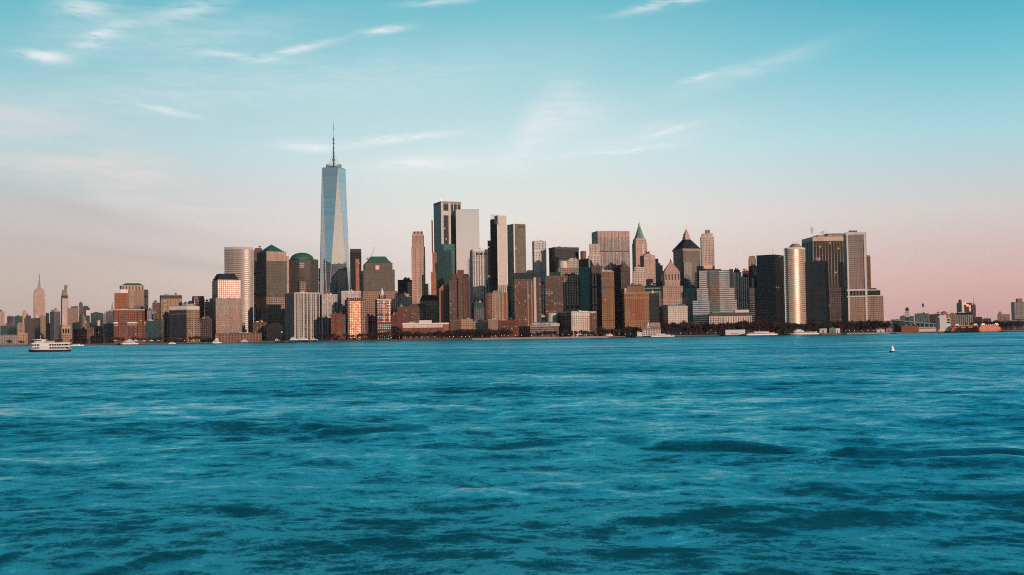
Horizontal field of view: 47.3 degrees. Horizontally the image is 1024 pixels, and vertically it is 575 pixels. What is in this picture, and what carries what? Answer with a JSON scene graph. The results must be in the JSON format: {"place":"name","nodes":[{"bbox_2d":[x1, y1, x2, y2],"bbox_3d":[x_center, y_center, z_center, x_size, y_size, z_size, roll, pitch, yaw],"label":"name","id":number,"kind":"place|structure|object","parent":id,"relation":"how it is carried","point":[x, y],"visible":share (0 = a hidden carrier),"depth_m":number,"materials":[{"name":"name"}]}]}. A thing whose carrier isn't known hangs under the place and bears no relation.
{"place":"outdoors","nodes":[
{"label":"outdoors","id":0,"kind":"place"},
{"bbox_2d":[0,322,16,334],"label":"office tower","id":1,"kind":"structure","parent":0,"point":[10,328],"depth_m":4311.33,"materials":[{"name":"teal glass"}]},
{"bbox_2d":[0,334,16,344],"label":"pier shed","id":2,"kind":"structure","parent":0,"point":[4,338],"depth_m":3005.88,"materials":[{"name":"concrete"}]},
{"bbox_2d":[24,314,33,343],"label":"office tower","id":3,"kind":"structure","parent":0,"point":[29,324],"depth_m":4706.57,"materials":[{"name":"concrete"}]},
{"bbox_2d":[34,315,39,338],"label":"office tower","id":4,"kind":"structure","parent":0,"point":[37,327],"depth_m":4852.44,"materials":[{"name":"metal"}]},
{"bbox_2d":[34,273,44,317],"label":"spired skyscraper","id":5,"kind":"structure","parent":0,"point":[39,302],"depth_m":7269.81,"materials":[{"name":"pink stone"}]},
{"bbox_2d":[40,314,45,338],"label":"office tower","id":6,"kind":"structure","parent":0,"point":[43,326],"depth_m":4953.75,"materials":[{"name":"concrete"}]},
{"bbox_2d":[50,308,59,342],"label":"office tower","id":7,"kind":"structure","parent":0,"point":[54,321],"depth_m":4908.68,"materials":[{"name":"glass"}]},
{"bbox_2d":[61,284,68,324],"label":"skyscraper","id":8,"kind":"structure","parent":0,"point":[64,301],"depth_m":7214.11,"materials":[{"name":"stone"}]},
{"bbox_2d":[67,305,77,333],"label":"office tower","id":9,"kind":"structure","parent":0,"point":[72,314],"depth_m":6110.70,"materials":[{"name":"stone"}]},
{"bbox_2d":[73,327,86,343],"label":"warehouse","id":10,"kind":"structure","parent":0,"point":[80,334],"depth_m":2903.93,"materials":[{"name":"red brick"}]},
{"bbox_2d":[87,325,102,342],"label":"warehouse","id":11,"kind":"structure","parent":0,"point":[94,333],"depth_m":2924.56,"materials":[{"name":"brown brick"}]},
{"bbox_2d":[91,312,102,326],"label":"office tower","id":12,"kind":"structure","parent":0,"point":[96,317],"depth_m":4807.98,"materials":[{"name":"teal glass"}]},
{"bbox_2d":[103,319,112,342],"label":"office tower","id":13,"kind":"structure","parent":0,"point":[107,329],"depth_m":2702.30,"materials":[{"name":"glass"}]},
{"bbox_2d":[114,289,127,309],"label":"apartment tower","id":14,"kind":"structure","parent":0,"point":[121,299],"depth_m":2646.62,"materials":[{"name":"orange brick"}]},
{"bbox_2d":[113,307,145,342],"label":"apartment block","id":15,"kind":"structure","parent":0,"point":[128,323],"depth_m":2480.93,"materials":[{"name":"red brick"}]},
{"bbox_2d":[119,283,147,320],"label":"office tower","id":16,"kind":"structure","parent":0,"point":[137,296],"depth_m":2776.08,"materials":[{"name":"beige stone"}]},
{"bbox_2d":[145,320,160,342],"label":"office tower","id":17,"kind":"structure","parent":0,"point":[152,329],"depth_m":2523.72,"materials":[{"name":"teal glass"}]},
{"bbox_2d":[161,314,168,342],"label":"apartment block","id":18,"kind":"structure","parent":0,"point":[164,328],"depth_m":2540.99,"materials":[{"name":"brown brick"}]},
{"bbox_2d":[160,293,181,320],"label":"office tower","id":19,"kind":"structure","parent":0,"point":[168,300],"depth_m":2727.65,"materials":[{"name":"stone"}]},
{"bbox_2d":[169,303,199,342],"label":"hotel block","id":20,"kind":"structure","parent":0,"point":[184,322],"depth_m":2510.02,"materials":[{"name":"brick"}]},
{"bbox_2d":[192,296,204,321],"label":"apartment tower","id":21,"kind":"structure","parent":0,"point":[199,301],"depth_m":2667.24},
{"bbox_2d":[200,316,211,341],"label":"apartment block","id":22,"kind":"structure","parent":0,"point":[205,326],"depth_m":2562.05,"materials":[{"name":"brick"}]},
{"bbox_2d":[209,274,244,341],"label":"office tower","id":23,"kind":"structure","parent":0,"point":[225,307],"depth_m":2588.34,"materials":[{"name":"stone"}]},
{"bbox_2d":[224,247,252,332],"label":"office tower","id":24,"kind":"structure","parent":0,"point":[238,262],"depth_m":2667.01,"materials":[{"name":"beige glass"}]},
{"bbox_2d":[215,332,261,341],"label":"arcade building","id":25,"kind":"structure","parent":0,"point":[233,337],"depth_m":2479.65,"materials":[{"name":"stone"}]},
{"bbox_2d":[253,246,261,321],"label":"office tower","id":26,"kind":"structure","parent":0,"point":[256,250],"depth_m":2804.78,"materials":[{"name":"metal"}]},
{"bbox_2d":[253,319,266,340],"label":"office tower","id":27,"kind":"structure","parent":0,"point":[260,326],"depth_m":2554.64,"materials":[{"name":"brown brick"}]},
{"bbox_2d":[256,245,288,331],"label":"office tower","id":28,"kind":"structure","parent":0,"point":[272,275],"depth_m":2670.59,"materials":[{"name":"stone"}]},
{"bbox_2d":[266,323,284,340],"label":"glass hall","id":29,"kind":"structure","parent":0,"point":[274,331],"depth_m":2522.44,"materials":[{"name":"glass"}]},
{"bbox_2d":[285,291,319,339],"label":"apartment slab","id":30,"kind":"structure","parent":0,"point":[302,313],"depth_m":2496.47,"materials":[{"name":"concrete"}]},
{"bbox_2d":[289,253,317,292],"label":"office tower","id":31,"kind":"structure","parent":0,"point":[303,271],"depth_m":2801.89,"materials":[{"name":"glass"}]},
{"bbox_2d":[320,293,336,339],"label":"apartment slab","id":32,"kind":"structure","parent":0,"point":[328,305],"depth_m":2504.54,"materials":[{"name":"concrete"}]},
{"bbox_2d":[319,124,349,294],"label":"tallest tower","id":33,"kind":"structure","parent":0,"point":[334,265],"depth_m":2816.00,"materials":[{"name":"teal glass"}]},
{"bbox_2d":[331,311,345,339],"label":"apartment block","id":34,"kind":"structure","parent":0,"point":[338,323],"depth_m":2441.45,"materials":[{"name":"brick"}]},
{"bbox_2d":[337,289,360,313],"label":"apartment slab","id":35,"kind":"structure","parent":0,"point":[342,296],"depth_m":2549.66,"materials":[{"name":"concrete"}]},
{"bbox_2d":[345,297,364,339],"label":"apartment tower","id":36,"kind":"structure","parent":0,"point":[355,315],"depth_m":2456.44,"materials":[{"name":"orange brick"}]},
{"bbox_2d":[350,249,361,291],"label":"office tower","id":37,"kind":"structure","parent":0,"point":[355,271],"depth_m":2906.10,"materials":[{"name":"black glass"}]},
{"bbox_2d":[365,314,375,339],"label":"apartment block","id":38,"kind":"structure","parent":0,"point":[369,323],"depth_m":2470.24,"materials":[{"name":"red brick"}]},
{"bbox_2d":[361,256,397,320],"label":"office tower","id":39,"kind":"structure","parent":0,"point":[377,274],"depth_m":2673.48,"materials":[{"name":"stone"}]},
{"bbox_2d":[375,289,390,339],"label":"apartment tower","id":40,"kind":"structure","parent":0,"point":[382,313],"depth_m":2445.36,"materials":[{"name":"red brick"}]},
{"bbox_2d":[397,303,407,338],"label":"apartment block","id":41,"kind":"structure","parent":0,"point":[402,311],"depth_m":2540.83,"materials":[{"name":"red brick"}]},
{"bbox_2d":[398,277,411,296],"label":"office tower","id":42,"kind":"structure","parent":0,"point":[405,284],"depth_m":2910.45,"materials":[{"name":"glass"}]},
{"bbox_2d":[398,291,411,306],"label":"office building","id":43,"kind":"structure","parent":0,"point":[404,299],"depth_m":2703.24,"materials":[{"name":"glass"}]},
{"bbox_2d":[407,304,428,322],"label":"apartment block","id":44,"kind":"structure","parent":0,"point":[416,313],"depth_m":2562.24,"materials":[{"name":"brown brick"}]},
{"bbox_2d":[411,231,428,303],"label":"office tower","id":45,"kind":"structure","parent":0,"point":[419,287],"depth_m":2796.18,"materials":[{"name":"concrete"}]},
{"bbox_2d":[420,294,438,322],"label":"apartment building","id":46,"kind":"structure","parent":0,"point":[431,302],"depth_m":2604.68,"materials":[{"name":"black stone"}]},
{"bbox_2d":[431,220,436,294],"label":"office tower","id":47,"kind":"structure","parent":0,"point":[434,277],"depth_m":2766.07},
{"bbox_2d":[439,284,448,322],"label":"apartment tower","id":48,"kind":"structure","parent":0,"point":[443,303],"depth_m":2500.84,"materials":[{"name":"black glass"}]},
{"bbox_2d":[433,201,460,298],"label":"glass tower","id":49,"kind":"structure","parent":0,"point":[445,230],"depth_m":2835.98,"materials":[{"name":"glass"}]},
{"bbox_2d":[449,270,470,329],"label":"apartment tower","id":50,"kind":"structure","parent":0,"point":[459,295],"depth_m":2484.05,"materials":[{"name":"red brick"}]},
{"bbox_2d":[458,281,469,318],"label":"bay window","id":51,"kind":"structure","parent":50,"relation":"in","point":[458,281],"depth_m":2482.08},
{"bbox_2d":[472,300,484,320],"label":"office tower","id":52,"kind":"structure","parent":0,"point":[478,310],"depth_m":2493.28,"materials":[{"name":"teal glass"}]},
{"bbox_2d":[470,249,488,319],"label":"apartment tower","id":53,"kind":"structure","parent":0,"point":[479,287],"depth_m":2647.85,"materials":[{"name":"concrete"}]},
{"bbox_2d":[488,241,490,292],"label":"office tower","id":54,"kind":"structure","parent":0,"point":[489,266],"depth_m":2884.58,"materials":[{"name":"black glass"}]},
{"bbox_2d":[485,291,507,319],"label":"apartment tower","id":55,"kind":"structure","parent":0,"point":[496,304],"depth_m":2487.80,"materials":[{"name":"orange brick"}]},
{"bbox_2d":[490,215,507,292],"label":"office tower","id":56,"kind":"structure","parent":0,"point":[498,234],"depth_m":2835.47,"materials":[{"name":"metal"}]},
{"bbox_2d":[0,332,1023,574],"bbox_3d":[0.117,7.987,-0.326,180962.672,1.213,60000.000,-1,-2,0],"label":"water","id":57,"kind":"structure","parent":0,"point":[851,454],"depth_m":76.28,"materials":[{"name":"liquid"}]},
{"bbox_2d":[28,335,71,351],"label":"passenger ferry","id":58,"kind":"object","parent":57,"relation":"on","point":[42,345],"visible":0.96,"depth_m":967.65,"materials":[{"name":"white paint"}]},
{"bbox_2d":[0,332,949,346],"bbox_3d":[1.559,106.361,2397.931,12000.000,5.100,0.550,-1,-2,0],"label":"seawall","id":59,"kind":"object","parent":57,"relation":"in","point":[609,337],"visible":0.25,"depth_m":2397.72,"materials":[{"name":"concrete"}]},
{"bbox_2d":[472,336,608,339],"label":"esplanade deck","id":60,"kind":"structure","parent":57,"relation":"in","point":[541,337],"depth_m":2385.45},
{"bbox_2d":[636,323,660,336],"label":"pier house","id":61,"kind":"structure","parent":57,"relation":"in","point":[652,329],"depth_m":2367.39,"materials":[{"name":"stone"}]},
{"bbox_2d":[950,323,977,332],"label":"orange ferry","id":62,"kind":"object","parent":57,"relation":"on","point":[958,328],"visible":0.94,"depth_m":2382.53,"materials":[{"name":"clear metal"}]},
{"bbox_2d":[976,323,1000,331],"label":"orange ferry","id":63,"kind":"object","parent":57,"relation":"on","point":[983,327],"visible":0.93,"depth_m":2338.85,"materials":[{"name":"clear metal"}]},
{"bbox_2d":[0,0,1023,326],"label":"sky","id":64,"kind":"structure","parent":0,"point":[141,141],"materials":[{"name":"blue"}]},
{"bbox_2d":[14,330,1013,344],"bbox_3d":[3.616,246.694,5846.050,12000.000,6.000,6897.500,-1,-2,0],"label":"ground","id":65,"kind":"structure","parent":0,"point":[393,339],"depth_m":2400.29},
{"bbox_2d":[58,325,71,343],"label":"vent building","id":66,"kind":"structure","parent":65,"relation":"on","point":[65,334],"depth_m":2626.92,"materials":[{"name":"beige stone"}]},
{"bbox_2d":[402,320,448,338],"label":"apartment row","id":67,"kind":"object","parent":65,"relation":"on","point":[425,326],"visible":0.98,"depth_m":2422.63,"materials":[{"name":"white brick"}]},
{"bbox_2d":[450,317,460,338],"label":"apartment row","id":68,"kind":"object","parent":65,"relation":"on","point":[455,324],"visible":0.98,"depth_m":2424.41,"materials":[{"name":"brown brick"}]},
{"bbox_2d":[461,314,472,337],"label":"apartment row","id":69,"kind":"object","parent":65,"relation":"on","point":[466,323],"visible":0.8,"depth_m":2442.49,"materials":[{"name":"beige stone"}]},
{"bbox_2d":[456,209,479,276],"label":"office tower","id":70,"kind":"structure","parent":65,"relation":"on","point":[467,230],"depth_m":2823.80,"materials":[{"name":"grey glass"}]},
{"bbox_2d":[473,320,487,337],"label":"apartment row","id":71,"kind":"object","parent":65,"relation":"on","point":[478,324],"visible":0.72,"depth_m":2460.39,"materials":[{"name":"glass"}]},
{"bbox_2d":[498,317,518,337],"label":"apartment row","id":72,"kind":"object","parent":65,"relation":"on","point":[512,326],"visible":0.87,"depth_m":2442.03,"materials":[{"name":"red brick"}]},
{"bbox_2d":[891,319,935,331],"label":"ferry terminal","id":73,"kind":"object","parent":65,"relation":"on","point":[898,324],"visible":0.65,"depth_m":2503.02,"materials":[{"name":"green glass"}]},
{"bbox_2d":[507,220,525,316],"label":"glass tower","id":74,"kind":"structure","parent":0,"point":[516,240],"depth_m":2574.02,"materials":[{"name":"grey glass"}]},
{"bbox_2d":[514,270,541,336],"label":"apartment tower","id":75,"kind":"structure","parent":0,"point":[527,290],"depth_m":2480.87,"materials":[{"name":"brown brick"}]},
{"bbox_2d":[532,240,546,283],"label":"office tower","id":76,"kind":"structure","parent":0,"point":[539,266],"depth_m":2907.20,"materials":[{"name":"metal"}]},
{"bbox_2d":[541,281,545,315],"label":"apartment tower","id":77,"kind":"structure","parent":0,"point":[543,305],"depth_m":2640.77,"materials":[{"name":"glass"}]},
{"bbox_2d":[530,322,559,336],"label":"museum wing","id":78,"kind":"structure","parent":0,"point":[538,327],"depth_m":2416.02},
{"bbox_2d":[545,272,578,321],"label":"apartment block","id":79,"kind":"structure","parent":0,"point":[561,293],"depth_m":2540.42,"materials":[{"name":"brown brick"}]},
{"bbox_2d":[548,246,578,271],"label":"office tower","id":80,"kind":"structure","parent":0,"point":[557,254],"depth_m":2876.55,"materials":[{"name":"black glass"}]},
{"bbox_2d":[558,257,578,274],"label":"office building","id":81,"kind":"structure","parent":0,"point":[570,266],"depth_m":2683.53,"materials":[{"name":"beige stone"}]},
{"bbox_2d":[557,310,596,336],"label":"apartment block","id":82,"kind":"structure","parent":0,"point":[577,320],"depth_m":2443.42,"materials":[{"name":"concrete"}]},
{"bbox_2d":[578,258,593,311],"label":"glass tower","id":83,"kind":"structure","parent":0,"point":[585,295],"depth_m":2514.44,"materials":[{"name":"glass"}]},
{"bbox_2d":[588,241,600,265],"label":"office tower","id":84,"kind":"structure","parent":0,"point":[594,256],"depth_m":2727.12,"materials":[{"name":"stone"}]},
{"bbox_2d":[591,263,601,335],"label":"apartment tower","id":85,"kind":"structure","parent":0,"point":[596,282],"depth_m":2476.22,"materials":[{"name":"glass"}]},
{"bbox_2d":[601,269,614,335],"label":"apartment tower","id":86,"kind":"structure","parent":0,"point":[608,306],"depth_m":2437.75,"materials":[{"name":"stone"}]},
{"bbox_2d":[592,231,629,270],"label":"office tower","id":87,"kind":"structure","parent":0,"point":[614,248],"depth_m":2864.78,"materials":[{"name":"metal"}]},
{"bbox_2d":[613,262,629,335],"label":"office tower","id":88,"kind":"structure","parent":0,"point":[621,276],"depth_m":2515.07,"materials":[{"name":"glass"}]},
{"bbox_2d":[621,281,649,335],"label":"office building","id":89,"kind":"structure","parent":0,"point":[635,305],"depth_m":2440.15,"materials":[{"name":"stone"}]},
{"bbox_2d":[632,265,645,285],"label":"office tower","id":90,"kind":"structure","parent":0,"point":[638,273],"depth_m":2642.18,"materials":[{"name":"concrete"}]},
{"bbox_2d":[632,223,646,271],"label":"office tower","id":91,"kind":"structure","parent":0,"point":[639,246],"depth_m":2891.31,"materials":[{"name":"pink stone"}]},
{"bbox_2d":[640,251,655,285],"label":"office tower","id":92,"kind":"structure","parent":0,"point":[647,260],"depth_m":2747.56,"materials":[{"name":"pink stone"}]},
{"bbox_2d":[645,281,660,305],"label":"office building","id":93,"kind":"structure","parent":0,"point":[649,289],"depth_m":2559.97,"materials":[{"name":"teal stone"}]},
{"bbox_2d":[649,290,659,325],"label":"office tower","id":94,"kind":"structure","parent":0,"point":[654,310],"depth_m":2478.78,"materials":[{"name":"glass"}]},
{"bbox_2d":[655,259,662,286],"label":"office tower","id":95,"kind":"structure","parent":0,"point":[658,269],"depth_m":2802.41,"materials":[{"name":"black glass"}]},
{"bbox_2d":[660,305,687,334],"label":"office building","id":96,"kind":"structure","parent":0,"point":[677,314],"depth_m":2463.34,"materials":[{"name":"stone"}]},
{"bbox_2d":[660,259,688,334],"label":"office tower","id":97,"kind":"structure","parent":0,"point":[671,290],"depth_m":2604.37,"materials":[{"name":"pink stone"}]},
{"bbox_2d":[672,229,700,297],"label":"office tower","id":98,"kind":"structure","parent":0,"point":[686,250],"depth_m":2804.39,"materials":[{"name":"grey glass"}]},
{"bbox_2d":[684,284,696,334],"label":"office tower","id":99,"kind":"structure","parent":0,"point":[690,292],"depth_m":2718.25,"materials":[{"name":"teal glass"}]},
{"bbox_2d":[700,230,714,268],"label":"office tower","id":100,"kind":"structure","parent":0,"point":[707,245],"depth_m":2864.98,"materials":[{"name":"stone"}]},
{"bbox_2d":[693,269,736,334],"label":"office tower","id":101,"kind":"structure","parent":0,"point":[715,291],"depth_m":2559.13,"materials":[{"name":"concrete"}]},
{"bbox_2d":[708,310,751,334],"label":"customs house","id":102,"kind":"structure","parent":0,"point":[735,316],"depth_m":2495.63,"materials":[{"name":"beige stone"}]},
{"bbox_2d":[733,268,741,309],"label":"office tower","id":103,"kind":"structure","parent":0,"point":[737,282],"depth_m":2699.84,"materials":[{"name":"glass"}]},
{"bbox_2d":[741,272,748,309],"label":"office tower","id":104,"kind":"structure","parent":0,"point":[744,289],"depth_m":2649.93,"materials":[{"name":"glass"}]},
{"bbox_2d":[748,272,757,331],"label":"office tower","id":105,"kind":"structure","parent":0,"point":[752,300],"depth_m":2560.73,"materials":[{"name":"grey glass"}]},
{"bbox_2d":[756,250,785,333],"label":"glass tower","id":106,"kind":"structure","parent":0,"point":[770,291],"depth_m":2535.33,"materials":[{"name":"glass"}]},
{"bbox_2d":[784,244,806,333],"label":"office tower","id":107,"kind":"structure","parent":0,"point":[795,283],"depth_m":2456.32,"materials":[{"name":"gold metal"}]},
{"bbox_2d":[806,258,829,332],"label":"office tower","id":108,"kind":"structure","parent":0,"point":[817,285],"depth_m":2452.70,"materials":[{"name":"black glass"}]},
{"bbox_2d":[802,233,845,332],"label":"office tower","id":109,"kind":"structure","parent":0,"point":[829,247],"depth_m":2686.39,"materials":[{"name":"black glass"}]},
{"bbox_2d":[843,230,883,332],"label":"office tower","id":110,"kind":"structure","parent":0,"point":[863,303],"depth_m":2448.14,"materials":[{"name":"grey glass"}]},
{"bbox_2d":[914,312,928,323],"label":"office tower","id":111,"kind":"structure","parent":0,"point":[922,317],"depth_m":2893.18,"materials":[{"name":"metal"}]},
{"bbox_2d":[936,313,950,330],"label":"ferry slip tower","id":112,"kind":"structure","parent":0,"point":[942,322],"depth_m":2397.39,"materials":[{"name":"white concrete"}]},
{"bbox_2d":[955,312,972,325],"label":"columned building","id":113,"kind":"structure","parent":0,"point":[963,318],"depth_m":3141.00,"materials":[{"name":"stone"}]},
{"bbox_2d":[957,300,971,312],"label":"glass tower","id":114,"kind":"structure","parent":0,"point":[964,307],"depth_m":4705.47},
{"bbox_2d":[1011,298,1023,318],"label":"apartment tower","id":115,"kind":"structure","parent":0,"point":[1017,309],"depth_m":3897.78,"materials":[{"name":"beige stone"}]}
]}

